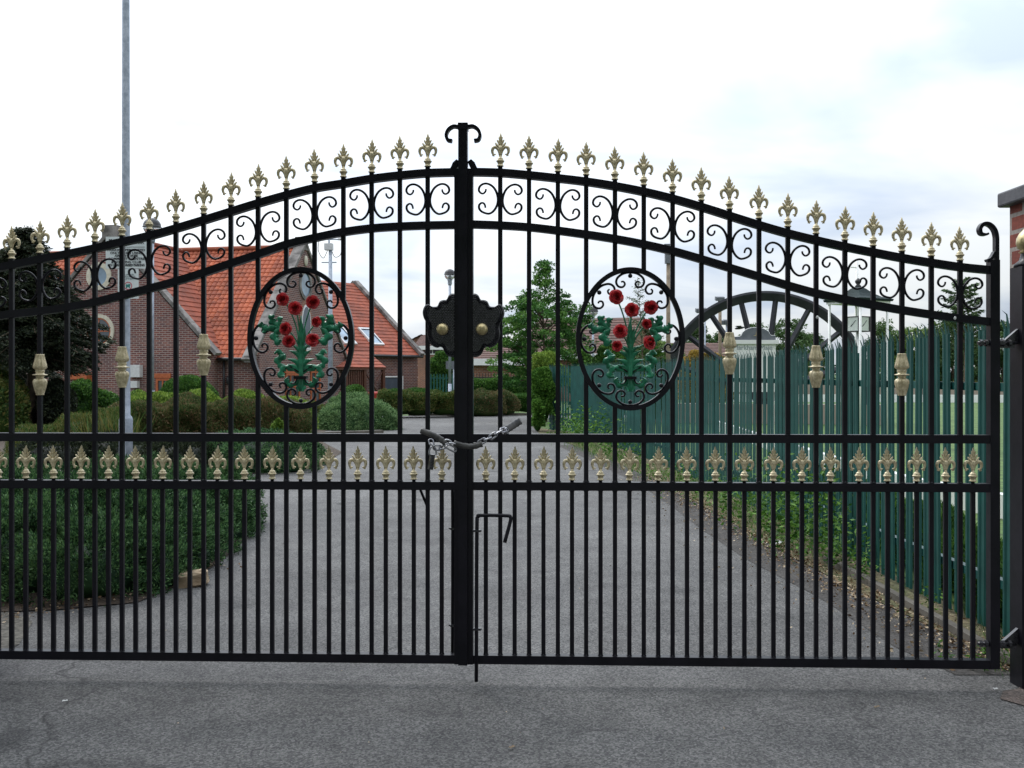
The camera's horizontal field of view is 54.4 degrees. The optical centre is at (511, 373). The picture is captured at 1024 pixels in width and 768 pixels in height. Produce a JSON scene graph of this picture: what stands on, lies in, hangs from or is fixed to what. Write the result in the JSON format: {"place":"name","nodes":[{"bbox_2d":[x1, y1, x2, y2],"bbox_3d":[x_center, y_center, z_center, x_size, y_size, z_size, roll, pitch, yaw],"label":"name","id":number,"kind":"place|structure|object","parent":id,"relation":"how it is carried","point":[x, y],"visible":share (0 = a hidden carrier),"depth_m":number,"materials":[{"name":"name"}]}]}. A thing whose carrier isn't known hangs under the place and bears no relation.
{"place":"outdoors","nodes":[
{"label":"outdoors","id":0,"kind":"place"},
{"bbox_2d":[0,415,1023,767],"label":"driveway","id":1,"kind":"structure","parent":0,"point":[192,715],"depth_m":4.35,"materials":[{"name":"grey asphalt"}]},
{"bbox_2d":[1,611,32,647],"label":"paved corner","id":2,"kind":"object","parent":1,"relation":"on","point":[5,632],"visible":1,"depth_m":5.23,"materials":[{"name":"concrete"}]},
{"bbox_2d":[70,378,118,413],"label":"green bush","id":3,"kind":"object","parent":1,"relation":"on","point":[82,387],"visible":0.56,"depth_m":24.88,"materials":[{"name":"green plant"}]},
{"bbox_2d":[1,525,252,610],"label":"soil bed","id":4,"kind":"object","parent":1,"relation":"on","point":[47,606],"visible":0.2,"depth_m":5.86,"materials":[{"name":"brown soil"}]},
{"bbox_2d":[0,449,241,607],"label":"juniper bush","id":5,"kind":"object","parent":4,"relation":"on","point":[196,535],"visible":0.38,"depth_m":6.27,"materials":[{"name":"green plant"}]},
{"bbox_2d":[179,569,209,588],"bbox_3d":[-2.035,1.310,6.334,0.210,0.127,0.158,0,0,-11],"label":"sandstone block","id":6,"kind":"object","parent":4,"relation":"on","point":[196,578],"depth_m":6.27,"materials":[{"name":"beige stone"}]},
{"bbox_2d":[185,458,267,542],"bbox_3d":[-2.499,1.051,8.388,0.846,0.653,1.769,0,0,-11],"label":"juniper bush","id":7,"kind":"object","parent":4,"relation":"on","point":[237,506],"visible":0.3,"depth_m":8.18,"materials":[{"name":"green plant"}]},
{"bbox_2d":[0,430,340,473],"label":"soil bed","id":8,"kind":"object","parent":1,"relation":"on","point":[336,452],"depth_m":17.77,"materials":[{"name":"brown soil"}]},
{"bbox_2d":[0,362,32,431],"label":"laurel bush","id":9,"kind":"object","parent":8,"relation":"on","point":[22,402],"visible":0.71,"depth_m":20.99,"materials":[{"name":"green plant"}]},
{"bbox_2d":[31,377,78,424],"bbox_3d":[-10.304,0.720,22.297,0.993,1.276,1.784,0,0,-36],"label":"laurel bush","id":10,"kind":"object","parent":8,"relation":"on","point":[53,402],"visible":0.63,"depth_m":21.66,"materials":[{"name":"green plant"}]},
{"bbox_2d":[0,225,117,430],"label":"purple-leaved broadleaf tree","id":11,"kind":"object","parent":8,"relation":"on","point":[26,338],"visible":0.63,"depth_m":21.77,"materials":[{"name":"black plant"}]},
{"bbox_2d":[1,405,157,456],"bbox_3d":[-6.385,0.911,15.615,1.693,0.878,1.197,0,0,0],"label":"tall grass","id":12,"kind":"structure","parent":8,"relation":"on","point":[113,427],"depth_m":15.57,"materials":[{"name":"plant"}]},
{"bbox_2d":[15,430,227,468],"bbox_3d":[-5.364,1.089,14.372,3.651,0.560,1.536,0,0,0],"label":"ground cover shrub","id":13,"kind":"object","parent":8,"relation":"on","point":[114,447],"visible":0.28,"depth_m":14.03,"materials":[{"name":"green plant"}]},
{"bbox_2d":[122,0,132,457],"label":"lamp column","id":14,"kind":"structure","parent":8,"relation":"in","point":[126,131],"depth_m":12.96,"materials":[{"name":"metal"}]},
{"bbox_2d":[106,237,145,268],"bbox_3d":[-5.007,-1.567,12.996,0.537,0.412,0.144,0,0,0],"label":"notice board","id":15,"kind":"object","parent":14,"relation":"attached to","point":[138,262],"visible":0.61,"depth_m":12.93,"materials":[{"name":"metal"}]},
{"bbox_2d":[118,269,138,298],"bbox_3d":[-4.985,-1.162,12.996,0.270,0.384,0.144,0,0,0],"label":"notice board","id":16,"kind":"object","parent":14,"relation":"attached to","point":[130,283],"visible":0.45,"depth_m":12.93,"materials":[{"name":"metal"}]},
{"bbox_2d":[142,218,161,390],"bbox_3d":[-7.232,-0.887,20.000,0.368,4.473,0.368,0,0,0],"label":"globe lamp","id":17,"kind":"object","parent":8,"relation":"on","point":[157,224],"visible":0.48,"depth_m":19.97,"materials":[{"name":"metal"}]},
{"bbox_2d":[130,387,264,402],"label":"lime hedge","id":18,"kind":"object","parent":8,"relation":"on","point":[158,396],"visible":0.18,"depth_m":20.10,"materials":[{"name":"green plant"}]},
{"bbox_2d":[108,391,311,432],"bbox_3d":[-5.144,0.760,16.927,3.467,0.933,1.334,0,0,-11],"label":"brown hedge","id":19,"kind":"object","parent":8,"relation":"on","point":[272,410],"visible":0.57,"depth_m":16.58,"materials":[{"name":"plant"}]},
{"bbox_2d":[200,427,326,473],"bbox_3d":[-3.622,1.047,14.185,1.978,0.645,1.923,0,0,0],"label":"juniper bush","id":20,"kind":"object","parent":8,"relation":"on","point":[294,447],"visible":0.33,"depth_m":13.60,"materials":[{"name":"green plant"}]},
{"bbox_2d":[270,417,283,432],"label":"sprig","id":21,"kind":"object","parent":8,"relation":"on","point":[278,423],"visible":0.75,"depth_m":14.96,"materials":[{"name":"green plant"}]},
{"bbox_2d":[279,395,319,432],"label":"lime hedge","id":22,"kind":"object","parent":8,"relation":"on","point":[295,398],"visible":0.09,"depth_m":20.57,"materials":[{"name":"green plant"}]},
{"bbox_2d":[158,374,219,396],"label":"clipped shrub","id":23,"kind":"object","parent":1,"relation":"on","point":[188,382],"visible":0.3,"depth_m":24.98,"materials":[{"name":"green plant"}]},
{"bbox_2d":[305,399,323,414],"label":"dark hedge","id":24,"kind":"object","parent":1,"relation":"on","point":[320,406],"visible":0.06,"depth_m":24.26,"materials":[{"name":"green plant"}]},
{"bbox_2d":[318,237,340,401],"bbox_3d":[-5.841,-1.519,31.962,0.944,5.737,0.349,0,0,0],"label":"cctv mast","id":25,"kind":"object","parent":1,"relation":"on","point":[328,246],"visible":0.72,"depth_m":31.95,"materials":[{"name":"metal"}]},
{"bbox_2d":[317,430,383,432],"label":"kerb","id":26,"kind":"structure","parent":1,"relation":"on","point":[375,431],"depth_m":21.79,"materials":[{"name":"concrete"}]},
{"bbox_2d":[317,390,403,430],"bbox_3d":[-3.741,0.881,24.476,2.267,0.995,2.641,0,0,0],"label":"bush","id":27,"kind":"object","parent":1,"relation":"on","point":[357,411],"visible":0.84,"depth_m":23.62,"materials":[{"name":"green plant"}]},
{"bbox_2d":[376,388,453,415],"bbox_3d":[-2.812,0.873,30.614,2.888,0.874,1.405,0,0,-19],"label":"drive hedge","id":28,"kind":"object","parent":1,"relation":"on","point":[441,403],"visible":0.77,"depth_m":30.20,"materials":[{"name":"green plant"}]},
{"bbox_2d":[452,387,520,415],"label":"drive hedge","id":29,"kind":"object","parent":1,"relation":"on","point":[485,402],"visible":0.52,"depth_m":31.28,"materials":[{"name":"green plant"}]},
{"bbox_2d":[1,473,1009,732],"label":"leaf litter","id":30,"kind":"object","parent":1,"relation":"on","point":[895,615],"visible":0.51,"depth_m":6.09,"materials":[{"name":"brown plant"}]},
{"bbox_2d":[560,445,1009,674],"bbox_3d":[1.622,1.347,11.578,0.503,0.001,14.323,0,0,-4],"label":"gritty strip","id":31,"kind":"object","parent":1,"relation":"on","point":[780,571],"visible":0.5,"depth_m":6.26,"materials":[{"name":"soil"},{"name":"gravel"},{"name":"dead leaves"}]},
{"bbox_2d":[1000,687,1023,704],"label":"dirt patch","id":32,"kind":"object","parent":1,"relation":"on","point":[1016,695],"visible":0.75,"depth_m":4.16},
{"bbox_2d":[1000,230,1023,688],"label":"gate post","id":33,"kind":"object","parent":32,"relation":"on","point":[1016,634],"visible":0.94,"depth_m":4.29,"materials":[{"name":"black metal"}]},
{"bbox_2d":[444,122,1016,681],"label":"entrance gate","id":34,"kind":"structure","parent":33,"relation":"attached to","point":[480,324],"depth_m":4.30,"materials":[{"name":"black metal"}]},
{"bbox_2d":[420,418,521,452],"bbox_3d":[-0.166,0.268,4.308,0.456,0.146,0.124,0,0,-12],"label":"security chain","id":35,"kind":"object","parent":34,"relation":"attached to","point":[511,426],"visible":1,"depth_m":4.29,"materials":[{"name":"grey metal"}]},
{"bbox_2d":[428,446,436,469],"bbox_3d":[-0.344,0.364,4.297,0.041,0.105,0.027,0,0,0],"label":"padlock","id":36,"kind":"object","parent":35,"relation":"hanging from","point":[431,461],"visible":1,"depth_m":4.29,"materials":[{"name":"black metal"}]},
{"bbox_3d":[-2.643,0.359,4.470,0.199,2.022,0.120,0,0,0],"label":"gate post","id":37,"kind":"object","parent":1,"relation":"on","visible":0},
{"bbox_2d":[0,134,457,663],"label":"entrance gate","id":38,"kind":"structure","parent":37,"relation":"attached to","point":[441,324],"depth_m":4.38,"materials":[{"name":"black metal"}]},
{"bbox_2d":[0,0,1023,373],"label":"sky","id":39,"kind":"structure","parent":0,"point":[911,110],"materials":[{"name":"white"}]},
{"bbox_2d":[402,374,1002,636],"bbox_3d":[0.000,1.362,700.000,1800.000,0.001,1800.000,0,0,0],"label":"ground","id":40,"kind":"structure","parent":0,"point":[547,426],"depth_m":13.81,"materials":[{"name":"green plant"}]},
{"bbox_2d":[19,350,63,384],"bbox_3d":[-14.380,-1.466,26.483,4.738,5.755,4.782,0,0,0],"label":"dark conifer","id":41,"kind":"object","parent":40,"relation":"on","point":[50,375],"visible":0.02,"depth_m":27.04,"materials":[{"name":"green plant"}]},
{"bbox_2d":[26,225,424,404],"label":"community hall","id":42,"kind":"structure","parent":40,"relation":"on","point":[385,345],"depth_m":37.90,"materials":[{"name":"brick"}]},
{"bbox_2d":[86,262,111,289],"bbox_3d":[-14.997,-3.526,36.139,1.000,1.000,0.060,0,0,12],"label":"round window","id":43,"kind":"structure","parent":42,"relation":"in","point":[104,274],"depth_m":36.11,"materials":[{"name":"beige stone"}]},
{"bbox_2d":[87,314,114,347],"bbox_3d":[-14.997,-1.530,36.139,1.240,1.240,0.060,0,0,12],"label":"round window","id":44,"kind":"structure","parent":42,"relation":"in","point":[103,319],"depth_m":36.08,"materials":[{"name":"beige stone"}]},
{"bbox_2d":[156,378,169,391],"bbox_3d":[-12.492,0.616,35.640,0.533,0.868,0.121,0,0,8],"label":"timber window","id":45,"kind":"structure","parent":42,"relation":"in","point":[159,381],"depth_m":35.64,"materials":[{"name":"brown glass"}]},
{"bbox_2d":[285,373,299,396],"bbox_3d":[-8.552,0.525,38.773,0.281,1.050,1.296,0,0,3],"label":"timber window","id":46,"kind":"structure","parent":42,"relation":"in","point":[290,376],"depth_m":38.70,"materials":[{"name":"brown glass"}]},
{"bbox_2d":[299,273,311,299],"bbox_3d":[-8.290,-3.557,39.996,0.060,1.240,1.240,0,0,12],"label":"round window","id":47,"kind":"structure","parent":42,"relation":"in","point":[305,291],"depth_m":39.92,"materials":[{"name":"glass"}]},
{"bbox_2d":[302,305,310,349],"bbox_3d":[-8.283,-1.849,39.995,0.095,1.798,0.906,0,0,12],"label":"arched window","id":48,"kind":"structure","parent":42,"relation":"in","point":[305,310],"depth_m":39.94,"materials":[{"name":"white glass"}]},
{"bbox_2d":[310,371,320,400],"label":"timber window","id":49,"kind":"structure","parent":42,"relation":"in","point":[312,373],"depth_m":40.95,"materials":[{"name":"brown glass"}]},
{"bbox_2d":[340,327,357,344],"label":"roof window","id":50,"kind":"structure","parent":42,"relation":"in","point":[343,332],"depth_m":46.44,"materials":[{"name":"white glass"}]},
{"bbox_2d":[357,327,384,345],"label":"roof window","id":51,"kind":"structure","parent":42,"relation":"in","point":[364,332],"depth_m":47.81,"materials":[{"name":"white glass"}]},
{"bbox_2d":[346,384,366,393],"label":"round bush","id":52,"kind":"object","parent":40,"relation":"on","point":[355,387],"visible":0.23,"depth_m":32.83,"materials":[{"name":"green plant"}]},
{"bbox_2d":[388,387,431,392],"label":"hedge","id":53,"kind":"object","parent":40,"relation":"on","point":[416,389],"visible":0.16,"depth_m":38.84,"materials":[{"name":"green plant"}]},
{"bbox_2d":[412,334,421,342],"bbox_3d":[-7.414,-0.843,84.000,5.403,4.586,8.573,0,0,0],"label":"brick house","id":54,"kind":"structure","parent":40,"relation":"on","point":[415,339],"depth_m":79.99,"materials":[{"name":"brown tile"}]},
{"bbox_2d":[416,335,443,387],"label":"brick house","id":55,"kind":"structure","parent":40,"relation":"on","point":[420,342],"depth_m":76.10,"materials":[{"name":"brown brick"}]},
{"bbox_2d":[422,350,443,354],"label":"window","id":56,"kind":"structure","parent":55,"relation":"in","point":[432,352],"depth_m":76.04,"materials":[{"name":"white plastic"}]},
{"bbox_2d":[430,374,452,391],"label":"green railing","id":57,"kind":"object","parent":40,"relation":"on","point":[439,378],"visible":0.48,"depth_m":41.99,"materials":[{"name":"paint"}]},
{"bbox_2d":[444,269,453,391],"bbox_3d":[-2.060,-1.053,33.000,0.386,4.806,0.386,0,0,0],"label":"globe lamp","id":58,"kind":"object","parent":40,"relation":"on","point":[449,275],"visible":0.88,"depth_m":32.95,"materials":[{"name":"metal"}]},
{"bbox_2d":[446,361,453,388],"bbox_3d":[-2.058,0.466,34.025,0.401,1.769,0.090,0,0,0],"label":"grey sign","id":59,"kind":"object","parent":40,"relation":"on","point":[447,364],"visible":0.47,"depth_m":33.98,"materials":[{"name":"metal"}]},
{"bbox_2d":[474,373,511,377],"bbox_3d":[-0.536,0.631,40.011,2.100,1.339,0.038,0,0,0],"label":"iron railing","id":60,"kind":"object","parent":40,"relation":"on","point":[487,377],"visible":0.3,"depth_m":39.99,"materials":[{"name":"black metal"}]},
{"bbox_2d":[474,347,524,376],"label":"garage building","id":61,"kind":"structure","parent":40,"relation":"on","point":[480,366],"depth_m":46.01,"materials":[{"name":"brick"}]},
{"bbox_2d":[474,377,531,393],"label":"back hedge","id":62,"kind":"object","parent":40,"relation":"on","point":[490,384],"visible":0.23,"depth_m":36.49,"materials":[{"name":"green plant"}]},
{"bbox_2d":[409,413,624,415],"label":"kerb","id":63,"kind":"structure","parent":40,"relation":"on","point":[513,414],"depth_m":31.89,"materials":[{"name":"concrete"}]},
{"bbox_2d":[514,393,526,411],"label":"green hedge","id":64,"kind":"object","parent":40,"relation":"on","point":[522,397],"visible":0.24,"depth_m":33.12,"materials":[{"name":"green plant"}]},
{"bbox_2d":[484,259,598,421],"bbox_3d":[0.987,-0.902,28.060,3.540,4.618,3.149,0,0,-42],"label":"maple tree","id":65,"kind":"object","parent":40,"relation":"on","point":[517,342],"visible":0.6,"depth_m":27.65,"materials":[{"name":"green plant"}]},
{"bbox_2d":[532,350,569,386],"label":"elder bush","id":66,"kind":"object","parent":40,"relation":"on","point":[547,358],"visible":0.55,"depth_m":24.17,"materials":[{"name":"green plant"}]},
{"bbox_2d":[531,317,650,400],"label":"brick house","id":67,"kind":"structure","parent":40,"relation":"on","point":[614,323],"depth_m":50.33,"materials":[{"name":"brown brick"}]},
{"bbox_2d":[588,306,597,356],"bbox_3d":[2.931,-0.535,36.000,0.381,3.770,0.381,0,0,0],"label":"globe lamp","id":68,"kind":"object","parent":40,"relation":"on","point":[594,312],"visible":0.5,"depth_m":35.89,"materials":[{"name":"metal"}]},
{"bbox_2d":[569,344,665,420],"bbox_3d":[2.979,0.245,27.597,3.010,2.241,1.710,0,0,15],"label":"fence","id":69,"kind":"object","parent":40,"relation":"on","point":[600,356],"visible":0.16,"depth_m":27.16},
{"bbox_2d":[656,340,685,361],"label":"tree","id":70,"kind":"object","parent":40,"relation":"on","point":[660,343],"visible":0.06,"depth_m":65.70,"materials":[{"name":"green plant"}]},
{"bbox_2d":[663,343,725,391],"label":"brick house","id":71,"kind":"structure","parent":40,"relation":"on","point":[713,347],"depth_m":71.92,"materials":[{"name":"brown tile"}]},
{"bbox_2d":[695,308,705,345],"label":"floodlight mast","id":72,"kind":"object","parent":40,"relation":"on","point":[696,310],"visible":0.24,"depth_m":61.96,"materials":[{"name":"metal"}]},
{"bbox_2d":[686,326,716,342],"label":"tree","id":73,"kind":"object","parent":40,"relation":"on","point":[695,334],"visible":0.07,"depth_m":79.60,"materials":[{"name":"green plant"}]},
{"bbox_2d":[707,331,723,342],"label":"tree","id":74,"kind":"object","parent":40,"relation":"on","point":[716,336],"visible":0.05,"depth_m":85.81,"materials":[{"name":"green plant"}]},
{"bbox_2d":[715,296,724,354],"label":"floodlight mast","id":75,"kind":"object","parent":40,"relation":"on","point":[718,298],"visible":0.5,"depth_m":59.92,"materials":[{"name":"grey metal"}]},
{"bbox_2d":[722,319,726,331],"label":"floodlight mast","id":76,"kind":"object","parent":40,"relation":"on","point":[724,321],"visible":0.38,"depth_m":65.86,"materials":[{"name":"metal"}]},
{"bbox_2d":[738,322,768,335],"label":"tree","id":77,"kind":"object","parent":40,"relation":"on","point":[752,325],"visible":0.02,"depth_m":61.81,"materials":[{"name":"green plant"}]},
{"bbox_2d":[768,318,811,375],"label":"tree","id":78,"kind":"object","parent":40,"relation":"on","point":[801,341],"visible":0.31,"depth_m":59.30,"materials":[{"name":"green plant"}]},
{"bbox_2d":[795,332,835,378],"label":"tree","id":79,"kind":"object","parent":40,"relation":"on","point":[821,340],"visible":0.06,"depth_m":63.50,"materials":[{"name":"green plant"}]},
{"bbox_2d":[739,385,1002,394],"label":"terrace edging","id":80,"kind":"object","parent":40,"relation":"on","point":[952,392],"visible":0.02,"depth_m":48.01,"materials":[{"name":"brick"}]},
{"bbox_2d":[864,319,897,379],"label":"tree","id":81,"kind":"object","parent":40,"relation":"on","point":[879,327],"visible":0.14,"depth_m":57.72,"materials":[{"name":"green plant"}]},
{"bbox_2d":[880,326,922,380],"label":"border tree","id":82,"kind":"object","parent":40,"relation":"on","point":[895,346],"visible":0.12,"depth_m":55.74,"materials":[{"name":"green plant"}]},
{"bbox_2d":[823,556,1009,666],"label":"kerb","id":83,"kind":"structure","parent":40,"relation":"on","point":[923,611],"depth_m":5.54,"materials":[{"name":"concrete"}]},
{"bbox_2d":[907,320,941,372],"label":"border tree","id":84,"kind":"object","parent":40,"relation":"on","point":[922,330],"visible":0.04,"depth_m":58.20,"materials":[{"name":"green plant"}]},
{"bbox_2d":[934,320,977,381],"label":"border tree","id":85,"kind":"object","parent":40,"relation":"on","point":[941,324],"visible":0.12,"depth_m":55.48,"materials":[{"name":"green plant"}]},
{"bbox_2d":[938,277,985,381],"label":"pine tree","id":86,"kind":"object","parent":40,"relation":"on","point":[968,294],"visible":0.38,"depth_m":49.90,"materials":[{"name":"green plant"}]},
{"bbox_2d":[952,326,1001,381],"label":"border tree","id":87,"kind":"object","parent":40,"relation":"on","point":[975,380],"visible":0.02,"depth_m":57.88,"materials":[{"name":"green plant"}]},
{"bbox_2d":[974,320,1009,382],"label":"border tree","id":88,"kind":"object","parent":40,"relation":"on","point":[1001,351],"visible":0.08,"depth_m":55.81,"materials":[{"name":"green plant"}]},
{"bbox_2d":[998,184,1023,267],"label":"brick pier","id":89,"kind":"structure","parent":40,"relation":"on","point":[1012,199],"depth_m":5.01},
{"bbox_2d":[533,427,1009,649],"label":"verge","id":90,"kind":"structure","parent":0,"point":[894,585],"depth_m":7.07,"materials":[{"name":"green plant"}]},
{"bbox_2d":[540,400,1008,670],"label":"weeds","id":91,"kind":"object","parent":90,"relation":"on","point":[794,517],"visible":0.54,"depth_m":7.63,"materials":[{"name":"green plant"}]},
{"bbox_2d":[542,429,1009,675],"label":"grass tufts","id":92,"kind":"object","parent":90,"relation":"on","point":[622,457],"visible":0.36,"depth_m":10.63,"materials":[{"name":"green plant"}]},
{"bbox_2d":[549,311,1009,636],"bbox_3d":[1.970,0.516,14.231,0.688,1.668,18.909,0,0,-5],"label":"palisade fence","id":93,"kind":"object","parent":90,"relation":"on","point":[799,380],"visible":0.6,"depth_m":7.04,"materials":[{"name":"green metal"}]},
{"bbox_2d":[531,366,555,430],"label":"ivy clump","id":94,"kind":"object","parent":93,"relation":"attached to","point":[543,388],"visible":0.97,"depth_m":23.04,"materials":[{"name":"green plant"}]},
{"bbox_2d":[574,349,591,364],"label":"vine","id":95,"kind":"object","parent":93,"relation":"attached to","point":[585,356],"visible":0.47,"depth_m":22.14,"materials":[{"name":"green plant"}]},
{"bbox_2d":[621,402,1002,626],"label":"lawn","id":96,"kind":"structure","parent":0,"point":[975,445],"depth_m":18.42,"materials":[{"name":"green plant"}]},
{"bbox_2d":[614,277,667,373],"bbox_3d":[3.272,-0.543,25.541,1.376,3.892,1.582,0,0,37],"label":"young spruce","id":97,"kind":"object","parent":96,"relation":"on","point":[640,315],"visible":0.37,"depth_m":25.48,"materials":[{"name":"green plant"}]},
{"bbox_2d":[664,244,670,362],"bbox_3d":[4.081,-1.010,26.000,0.223,4.721,0.200,0,0,0],"label":"timber pole","id":98,"kind":"object","parent":96,"relation":"on","point":[667,260],"visible":0.36,"depth_m":25.95,"materials":[{"name":"brown wood"}]},
{"bbox_2d":[678,349,733,402],"bbox_3d":[7.778,0.179,40.000,2.584,2.374,1.605,0,0,0],"label":"golden shrub","id":99,"kind":"object","parent":96,"relation":"on","point":[693,352],"visible":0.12,"depth_m":39.75,"materials":[{"name":"yellow plant"}]},
{"bbox_2d":[733,327,778,457],"bbox_3d":[3.744,0.315,15.521,0.814,2.069,0.140,0,0,-4],"label":"memorial sign","id":100,"kind":"object","parent":96,"relation":"on","point":[745,340],"visible":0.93,"depth_m":15.48,"materials":[{"name":"white paint"}]},
{"bbox_2d":[655,291,880,424],"bbox_3d":[6.827,-0.435,27.000,6.200,3.569,0.800,0,0,14],"label":"winding wheel","id":101,"kind":"object","parent":96,"relation":"on","point":[713,310],"visible":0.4,"depth_m":26.82,"materials":[{"name":"paint"}]},
{"bbox_2d":[850,261,857,315],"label":"flag mast","id":102,"kind":"object","parent":96,"relation":"on","point":[856,266],"visible":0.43,"depth_m":44.96,"materials":[{"name":"white metal"}]},
{"bbox_2d":[823,278,893,445],"bbox_3d":[6.606,-0.232,19.000,0.910,3.165,0.910,0,0,-30],"label":"clock shelter","id":103,"kind":"object","parent":96,"relation":"on","point":[859,324],"visible":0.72,"depth_m":18.85,"materials":[{"name":"white metal"}]},
{"bbox_2d":[719,421,1002,518],"bbox_3d":[4.770,1.263,15.495,0.957,0.274,17.009,0,0,0],"label":"green edging","id":104,"kind":"object","parent":96,"relation":"on","point":[1001,503],"visible":0.04,"depth_m":10.21,"materials":[{"name":"white paint"}]},
{"bbox_2d":[733,394,1002,402],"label":"green edging","id":105,"kind":"object","parent":96,"relation":"on","point":[952,398],"visible":0.1,"depth_m":46.39,"materials":[{"name":"white paint"}]},
{"bbox_2d":[803,464,1002,624],"bbox_3d":[3.089,1.129,8.612,0.689,0.502,7.114,0,0,5],"label":"rough growth","id":106,"kind":"object","parent":96,"relation":"on","point":[1001,561],"visible":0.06,"depth_m":6.38,"materials":[{"name":"green plant"}]},
{"label":"far pavement","id":107,"kind":"structure","parent":0,"visible":0},
{"bbox_2d":[430,351,453,391],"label":"garden bush","id":108,"kind":"object","parent":107,"relation":"on","point":[439,359],"visible":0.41,"depth_m":49.53,"materials":[{"name":"green plant"}]}
]}

